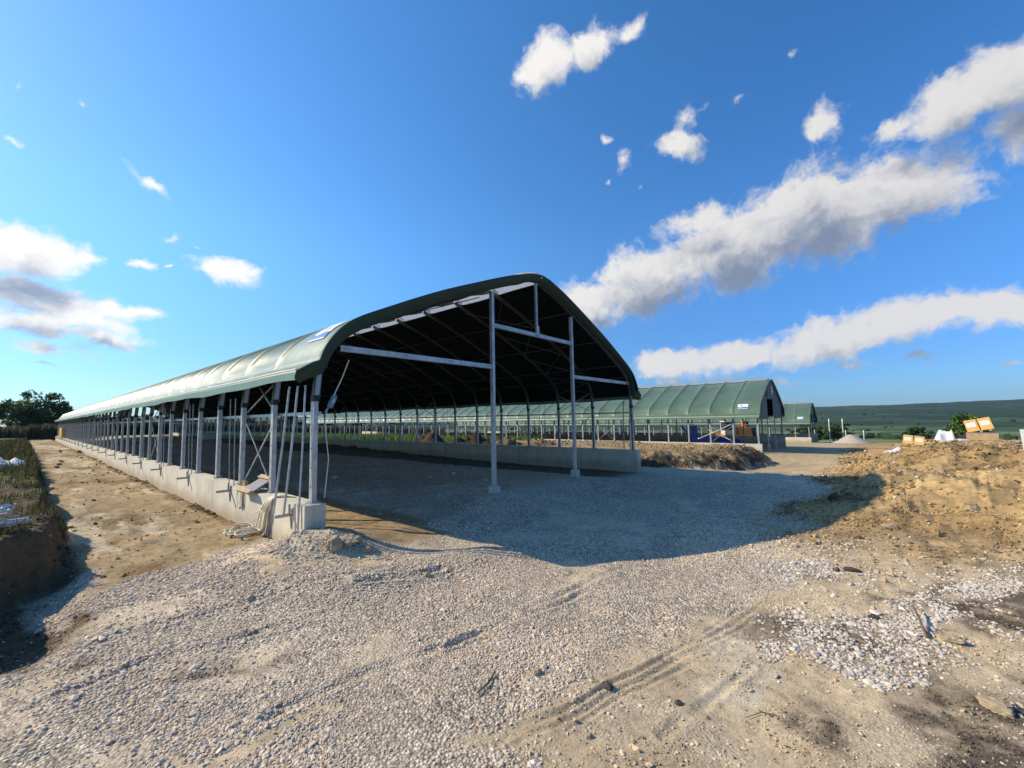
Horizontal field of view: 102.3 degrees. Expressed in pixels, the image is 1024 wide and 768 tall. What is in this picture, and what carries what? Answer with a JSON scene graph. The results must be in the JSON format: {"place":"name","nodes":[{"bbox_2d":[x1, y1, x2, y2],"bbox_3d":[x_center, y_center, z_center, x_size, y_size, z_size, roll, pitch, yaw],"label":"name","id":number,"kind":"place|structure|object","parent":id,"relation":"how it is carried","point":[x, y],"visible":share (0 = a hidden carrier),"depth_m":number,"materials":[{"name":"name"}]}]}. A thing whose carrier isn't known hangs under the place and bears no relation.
{"place":"outdoors","nodes":[
{"label":"outdoors","id":0,"kind":"place"},
{"bbox_2d":[0,399,1023,767],"bbox_3d":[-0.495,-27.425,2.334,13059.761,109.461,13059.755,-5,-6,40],"label":"ground","id":1,"kind":"structure","parent":0,"point":[26,559],"depth_m":4.55,"materials":[{"name":"grey gravel"}]},
{"bbox_2d":[0,457,24,467],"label":"plastic sheet","id":2,"kind":"object","parent":1,"relation":"on","point":[15,460],"visible":0.51,"depth_m":14.17,"materials":[{"name":"white plastic"}]},
{"bbox_2d":[0,517,28,522],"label":"steel fitting","id":3,"kind":"object","parent":1,"relation":"on","point":[10,520],"visible":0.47,"depth_m":5.79,"materials":[{"name":"grey metal"}]},
{"bbox_2d":[1,519,33,526],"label":"steel fitting","id":4,"kind":"object","parent":1,"relation":"on","point":[14,522],"visible":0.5,"depth_m":5.66,"materials":[{"name":"grey metal"}]},
{"bbox_2d":[0,436,72,542],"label":"verge grass","id":5,"kind":"structure","parent":1,"relation":"on","point":[21,449],"depth_m":11.29,"materials":[{"name":"green plant"}]},
{"bbox_2d":[0,389,73,427],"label":"walnut tree","id":6,"kind":"object","parent":1,"relation":"on","point":[23,413],"visible":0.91,"depth_m":66.03,"materials":[{"name":"green plant"}]},
{"bbox_2d":[104,409,140,423],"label":"tree","id":7,"kind":"object","parent":1,"relation":"on","point":[131,418],"visible":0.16,"depth_m":76.81,"materials":[{"name":"green plant"}]},
{"bbox_2d":[140,413,179,422],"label":"tree","id":8,"kind":"object","parent":1,"relation":"on","point":[147,416],"visible":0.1,"depth_m":82.66,"materials":[{"name":"green plant"}]},
{"bbox_2d":[202,433,216,438],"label":"pale block","id":9,"kind":"structure","parent":1,"relation":"on","point":[208,435],"depth_m":43.85,"materials":[{"name":"concrete"}]},
{"bbox_2d":[0,420,438,440],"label":"hedge of bushes","id":10,"kind":"object","parent":1,"relation":"on","point":[41,432],"visible":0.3,"depth_m":70.75,"materials":[{"name":"green plant"}]},
{"bbox_2d":[220,523,260,537],"bbox_3d":[-4.581,2.495,7.013,0.725,0.165,0.508,-5,-6,40],"label":"rope coil","id":11,"kind":"object","parent":1,"relation":"on","point":[243,529],"visible":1,"depth_m":6.98,"materials":[{"name":"beige fabric"}]},
{"bbox_2d":[229,418,266,423],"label":"tree","id":12,"kind":"object","parent":1,"relation":"on","point":[251,419],"visible":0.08,"depth_m":95.09,"materials":[{"name":"green plant"}]},
{"bbox_2d":[277,416,302,425],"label":"tree","id":13,"kind":"object","parent":1,"relation":"on","point":[291,422],"visible":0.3,"depth_m":102.51,"materials":[{"name":"green plant"}]},
{"bbox_2d":[308,423,339,426],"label":"tree","id":14,"kind":"object","parent":1,"relation":"on","point":[330,424],"visible":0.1,"depth_m":109.75,"materials":[{"name":"green plant"}]},
{"bbox_2d":[326,535,342,551],"bbox_3d":[-2.512,2.264,5.802,0.223,0.272,0.207,-5,-6,39],"label":"rock","id":15,"kind":"object","parent":1,"relation":"on","point":[334,543],"visible":0.96,"depth_m":5.75,"materials":[{"name":"beige stone"}]},
{"bbox_2d":[55,271,641,538],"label":"livestock barn","id":16,"kind":"structure","parent":1,"relation":"on","point":[530,338],"depth_m":15.63,"materials":[{"name":"green metal"}]},
{"bbox_2d":[59,428,65,437],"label":"yellow crate","id":17,"kind":"object","parent":16,"relation":"on","point":[62,432],"visible":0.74,"depth_m":46.10,"materials":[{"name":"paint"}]},
{"bbox_2d":[240,480,247,485],"bbox_3d":[-5.514,2.031,8.478,0.160,0.104,0.070,-3,-5,23],"label":"wood block","id":18,"kind":"object","parent":16,"relation":"on","point":[243,482],"depth_m":8.45,"materials":[{"name":"brown wood"}]},
{"bbox_2d":[236,485,264,508],"bbox_3d":[-5.081,2.198,7.980,0.717,0.448,0.195,-2,-5,12],"label":"rope bundle","id":19,"kind":"object","parent":16,"relation":"hanging from","point":[239,495],"visible":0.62,"depth_m":7.97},
{"bbox_2d":[236,474,268,494],"bbox_3d":[-4.829,1.880,7.752,0.600,0.281,0.445,-5,-6,40],"label":"shuttering board","id":20,"kind":"object","parent":16,"relation":"on","point":[260,482],"visible":0.83,"depth_m":7.72,"materials":[{"name":"brown wood"}]},
{"bbox_2d":[226,494,295,536],"bbox_3d":[-4.300,2.255,7.031,1.266,0.707,0.503,-2,-5,8],"label":"rope bundle","id":21,"kind":"object","parent":16,"relation":"hanging from","point":[265,508],"visible":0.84,"depth_m":7.06,"materials":[{"name":"beige fabric"}]},
{"bbox_2d":[325,394,336,412],"bbox_3d":[-2.924,0.318,6.667,0.070,0.337,0.078,-5,-30,40],"label":"hand winch","id":22,"kind":"object","parent":16,"relation":"hanging from","point":[332,401],"visible":1,"depth_m":6.65,"materials":[{"name":"metal"}]},
{"bbox_2d":[339,534,362,547],"bbox_3d":[-2.361,2.275,5.984,0.338,0.181,0.326,-2,-5,7],"label":"rock","id":23,"kind":"object","parent":1,"relation":"on","point":[348,540],"visible":0.84,"depth_m":5.92,"materials":[{"name":"beige stone"}]},
{"bbox_2d":[343,423,369,426],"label":"tree","id":24,"kind":"object","parent":1,"relation":"on","point":[363,424],"visible":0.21,"depth_m":119.97,"materials":[{"name":"green plant"}]},
{"bbox_2d":[358,545,372,552],"bbox_3d":[-2.111,2.377,5.905,0.166,0.117,0.171,-3,-5,25],"label":"rock","id":25,"kind":"object","parent":1,"relation":"on","point":[364,549],"visible":0.98,"depth_m":5.87,"materials":[{"name":"grey stone"}]},
{"bbox_2d":[194,431,541,441],"bbox_3d":[-23.662,6.643,53.240,56.450,1.581,17.391,-5,-6,40],"label":"weed strip","id":26,"kind":"object","parent":1,"relation":"on","point":[394,437],"visible":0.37,"depth_m":38.85,"materials":[{"name":"green plant"}]},
{"bbox_2d":[377,423,407,427],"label":"tree","id":27,"kind":"object","parent":1,"relation":"on","point":[391,425],"visible":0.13,"depth_m":125.69,"materials":[{"name":"green plant"}]},
{"bbox_2d":[424,572,430,576],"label":"rock","id":28,"kind":"object","parent":1,"relation":"on","point":[427,574],"visible":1,"depth_m":5.17,"materials":[{"name":"grey stone"}]},
{"bbox_2d":[418,429,443,442],"bbox_3d":[-5.871,4.009,30.132,3.000,1.360,2.400,-5,-6,40],"label":"soil heap","id":29,"kind":"object","parent":1,"relation":"on","point":[427,438],"visible":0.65,"depth_m":29.48,"materials":[{"name":"brown soil"}]},
{"bbox_2d":[447,431,490,443],"bbox_3d":[-2.910,3.780,27.759,5.200,1.368,2.600,-5,-6,40],"label":"soil heap","id":30,"kind":"object","parent":1,"relation":"on","point":[472,440],"visible":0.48,"depth_m":27.43,"materials":[{"name":"brown soil"}]},
{"bbox_2d":[476,671,494,692],"bbox_3d":[-0.184,2.248,3.116,0.040,0.033,0.269,-3,-5,27],"label":"dry stick","id":31,"kind":"object","parent":1,"relation":"on","point":[485,684],"visible":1,"depth_m":3.08,"materials":[{"name":"wood"}]},
{"bbox_2d":[496,436,521,444],"bbox_3d":[-0.233,3.753,26.271,2.000,0.912,2.000,-5,-6,40],"label":"soil heap","id":32,"kind":"object","parent":1,"relation":"on","point":[507,440],"visible":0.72,"depth_m":26.03,"materials":[{"name":"brown soil"}]},
{"bbox_2d":[0,438,1023,767],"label":"earth clods","id":33,"kind":"object","parent":1,"relation":"on","point":[834,496],"visible":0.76,"depth_m":5.55,"materials":[{"name":"soil"}]},
{"bbox_2d":[531,759,536,765],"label":"pebble","id":34,"kind":"object","parent":1,"relation":"on","point":[533,762],"visible":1,"depth_m":2.40,"materials":[{"name":"white stone"}]},
{"bbox_2d":[531,667,539,676],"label":"clod","id":35,"kind":"object","parent":1,"relation":"on","point":[535,671],"visible":0.98,"depth_m":3.24,"materials":[{"name":"beige soil"}]},
{"bbox_2d":[531,440,556,445],"bbox_3d":[1.911,3.775,25.235,2.200,0.689,2.400,-5,-6,40],"label":"soil heap","id":36,"kind":"object","parent":1,"relation":"on","point":[541,443],"visible":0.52,"depth_m":25.13,"materials":[{"name":"brown soil"}]},
{"bbox_2d":[306,377,785,452],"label":"livestock barn","id":37,"kind":"structure","parent":1,"relation":"on","point":[760,398],"depth_m":39.81,"materials":[{"name":"green metal"}]},
{"bbox_2d":[585,732,592,739],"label":"pebble","id":38,"kind":"object","parent":1,"relation":"on","point":[589,735],"visible":1,"depth_m":2.58,"materials":[{"name":"beige stone"}]},
{"bbox_2d":[601,680,612,689],"bbox_3d":[0.703,2.250,3.068,0.070,0.060,0.105,3,-7,-43],"label":"clod","id":39,"kind":"object","parent":1,"relation":"on","point":[606,684],"visible":0.98,"depth_m":3.05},
{"bbox_2d":[457,402,818,442],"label":"livestock barn","id":40,"kind":"structure","parent":1,"relation":"on","point":[803,413],"depth_m":71.71,"materials":[{"name":"green metal"}]},
{"bbox_2d":[674,699,681,705],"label":"stone","id":41,"kind":"object","parent":1,"relation":"on","point":[677,702],"visible":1,"depth_m":2.87,"materials":[{"name":"grey stone"}]},
{"bbox_2d":[681,424,740,442],"bbox_3d":[17.653,4.641,36.590,4.603,2.094,2.066,-4,-6,30],"label":"levelling implement","id":42,"kind":"object","parent":1,"relation":"on","point":[694,436],"visible":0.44,"depth_m":36.44,"materials":[{"name":"blue paint"}]},
{"bbox_2d":[404,409,1023,440],"bbox_3d":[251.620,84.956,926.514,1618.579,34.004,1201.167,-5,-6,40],"label":"valley woodland","id":43,"kind":"object","parent":1,"relation":"on","point":[1008,436],"visible":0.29,"depth_m":507.77,"materials":[{"name":"green plant"}]},
{"bbox_2d":[709,421,755,435],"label":"excavator","id":44,"kind":"object","parent":1,"relation":"on","point":[738,430],"visible":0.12,"depth_m":46.10,"materials":[{"name":"metal"}]},
{"bbox_2d":[745,707,777,717],"bbox_3d":[1.656,2.208,2.773,0.218,0.014,0.078,-1,-5,-2],"label":"dry stick","id":45,"kind":"object","parent":1,"relation":"on","point":[760,712],"visible":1,"depth_m":2.76,"materials":[{"name":"wood"}]},
{"bbox_2d":[789,424,826,440],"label":"bush","id":46,"kind":"object","parent":1,"relation":"on","point":[800,430],"visible":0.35,"depth_m":97.33,"materials":[{"name":"green plant"}]},
{"bbox_2d":[809,420,854,440],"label":"bush","id":47,"kind":"object","parent":1,"relation":"on","point":[836,431],"visible":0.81,"depth_m":89.72,"materials":[{"name":"green plant"}]},
{"bbox_2d":[831,435,872,443],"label":"gravel pile","id":48,"kind":"object","parent":1,"relation":"on","point":[854,439],"visible":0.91,"depth_m":58.62,"materials":[{"name":"gravel"}]},
{"bbox_2d":[842,566,861,572],"bbox_3d":[4.327,2.367,5.243,0.197,0.083,0.137,-4,-6,30],"label":"clod","id":49,"kind":"object","parent":1,"relation":"on","point":[849,569],"visible":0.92,"depth_m":5.21,"materials":[{"name":"soil"}]},
{"bbox_2d":[868,614,878,619],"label":"clod","id":50,"kind":"object","parent":1,"relation":"on","point":[874,616],"visible":0.99,"depth_m":4.05,"materials":[{"name":"grey soil"}]},
{"bbox_2d":[867,447,894,453],"bbox_3d":[20.433,3.651,22.450,1.660,0.360,0.160,-5,-6,42],"label":"timber edge","id":51,"kind":"object","parent":1,"relation":"on","point":[876,450],"visible":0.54,"depth_m":22.67,"materials":[{"name":"brown wood"}]},
{"bbox_2d":[739,546,1023,739],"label":"white stones","id":52,"kind":"object","parent":1,"relation":"on","point":[969,587],"visible":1,"depth_m":3.86,"materials":[{"name":"gravel"}]},
{"bbox_2d":[912,605,928,638],"bbox_3d":[3.849,2.231,3.900,0.028,0.083,0.612,-4,-6,35],"label":"dry stick","id":53,"kind":"object","parent":52,"relation":"on","point":[922,627],"visible":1,"depth_m":3.81,"materials":[{"name":"wood"}]},
{"bbox_2d":[881,523,901,529],"bbox_3d":[6.455,2.433,7.019,0.282,0.114,0.205,-2,-5,15],"label":"clod","id":54,"kind":"object","parent":1,"relation":"on","point":[892,526],"visible":0.88,"depth_m":6.96,"materials":[{"name":"beige soil"}]},
{"bbox_2d":[885,447,899,452],"bbox_3d":[19.910,3.359,20.909,1.672,0.299,0.960,-5,-6,40],"label":"plastic sheet","id":55,"kind":"object","parent":1,"relation":"on","point":[894,450],"visible":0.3,"depth_m":21.21,"materials":[{"name":"white plastic"}]},
{"bbox_2d":[902,434,924,445],"bbox_3d":[21.200,3.007,21.775,0.879,0.642,0.700,-6,-7,44],"label":"pallet stack","id":56,"kind":"object","parent":1,"relation":"on","point":[908,439],"visible":0.79,"depth_m":21.56,"materials":[{"name":"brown wood"}]},
{"bbox_2d":[899,426,932,440],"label":"bush","id":57,"kind":"object","parent":1,"relation":"on","point":[915,430],"visible":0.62,"depth_m":76.25,"materials":[{"name":"green plant"}]},
{"bbox_2d":[934,430,955,440],"bbox_3d":[26.360,3.160,25.095,1.078,0.823,0.838,-5,-6,40],"label":"plastic sheet","id":58,"kind":"object","parent":1,"relation":"on","point":[943,435],"visible":0.69,"depth_m":25.00,"materials":[{"name":"white plastic"}]},
{"bbox_2d":[935,634,965,644],"bbox_3d":[3.848,2.245,3.611,0.182,0.108,0.142,-3,-5,23],"label":"rock","id":59,"kind":"object","parent":1,"relation":"on","point":[952,639],"visible":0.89,"depth_m":3.57,"materials":[{"name":"beige stone"}]},
{"bbox_2d":[931,429,970,440],"bbox_3d":[27.365,3.139,25.491,2.160,0.752,0.958,-5,-6,40],"label":"dark sack","id":60,"kind":"object","parent":1,"relation":"on","point":[963,436],"visible":0.3,"depth_m":25.20,"materials":[{"name":"black plastic"}]},
{"bbox_2d":[943,412,992,436],"bbox_3d":[30.214,3.118,27.355,2.279,2.496,2.362,-5,-6,40],"label":"bush","id":61,"kind":"object","parent":1,"relation":"on","point":[957,427],"visible":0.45,"depth_m":27.35,"materials":[{"name":"green plant"}]},
{"bbox_2d":[963,506,981,511],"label":"clod","id":62,"kind":"object","parent":1,"relation":"on","point":[972,508],"visible":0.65,"depth_m":6.93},
{"bbox_2d":[966,432,998,440],"bbox_3d":[27.754,3.123,24.320,1.020,0.556,1.275,3,-6,-41],"label":"site box","id":63,"kind":"object","parent":1,"relation":"on","point":[983,436],"visible":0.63,"depth_m":23.98,"materials":[{"name":"brown wood"}]},
{"bbox_2d":[963,417,993,431],"bbox_3d":[27.684,2.446,24.442,0.850,0.980,1.221,3,-6,-41],"label":"pallet stack","id":64,"kind":"object","parent":63,"relation":"on","point":[984,423],"visible":0.93,"depth_m":24.16,"materials":[{"name":"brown wood"}]},
{"bbox_2d":[975,694,1014,717],"bbox_3d":[3.255,2.158,2.761,0.143,0.092,0.201,-1,-5,-2],"label":"rock","id":65,"kind":"object","parent":1,"relation":"on","point":[998,706],"visible":0.94,"depth_m":2.73,"materials":[{"name":"beige stone"}]},
{"bbox_2d":[1019,429,1023,450],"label":"marker board","id":66,"kind":"object","parent":1,"relation":"on","point":[1022,434],"visible":1,"depth_m":8.61,"materials":[{"name":"white"}]},
{"bbox_2d":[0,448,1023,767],"bbox_3d":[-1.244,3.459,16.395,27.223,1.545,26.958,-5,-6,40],"label":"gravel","id":67,"kind":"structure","parent":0,"point":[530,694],"depth_m":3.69,"materials":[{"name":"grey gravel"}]},
{"bbox_2d":[0,0,1023,426],"label":"sky","id":68,"kind":"structure","parent":0,"point":[823,200],"materials":[{"name":"blue"}]},
{"bbox_3d":[-6.776,1.856,5.375,0.294,0.070,0.216,-5,-6,40],"label":"steel fitting","id":69,"kind":"object","parent":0,"visible":0},
{"bbox_2d":[0,515,20,519],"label":"steel fitting","id":70,"kind":"object","parent":69,"relation":"on","point":[9,517],"visible":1,"depth_m":5.53,"materials":[{"name":"silver metal"}]},
{"bbox_2d":[0,503,15,514],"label":"steel fitting","id":71,"kind":"object","parent":70,"relation":"on","point":[8,511],"visible":1,"depth_m":5.52,"materials":[{"name":"grey metal"}]},
{"bbox_2d":[0,504,9,511],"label":"steel fitting","id":72,"kind":"object","parent":71,"relation":"on","point":[4,508],"visible":0.98,"depth_m":5.59,"materials":[{"name":"silver metal"}]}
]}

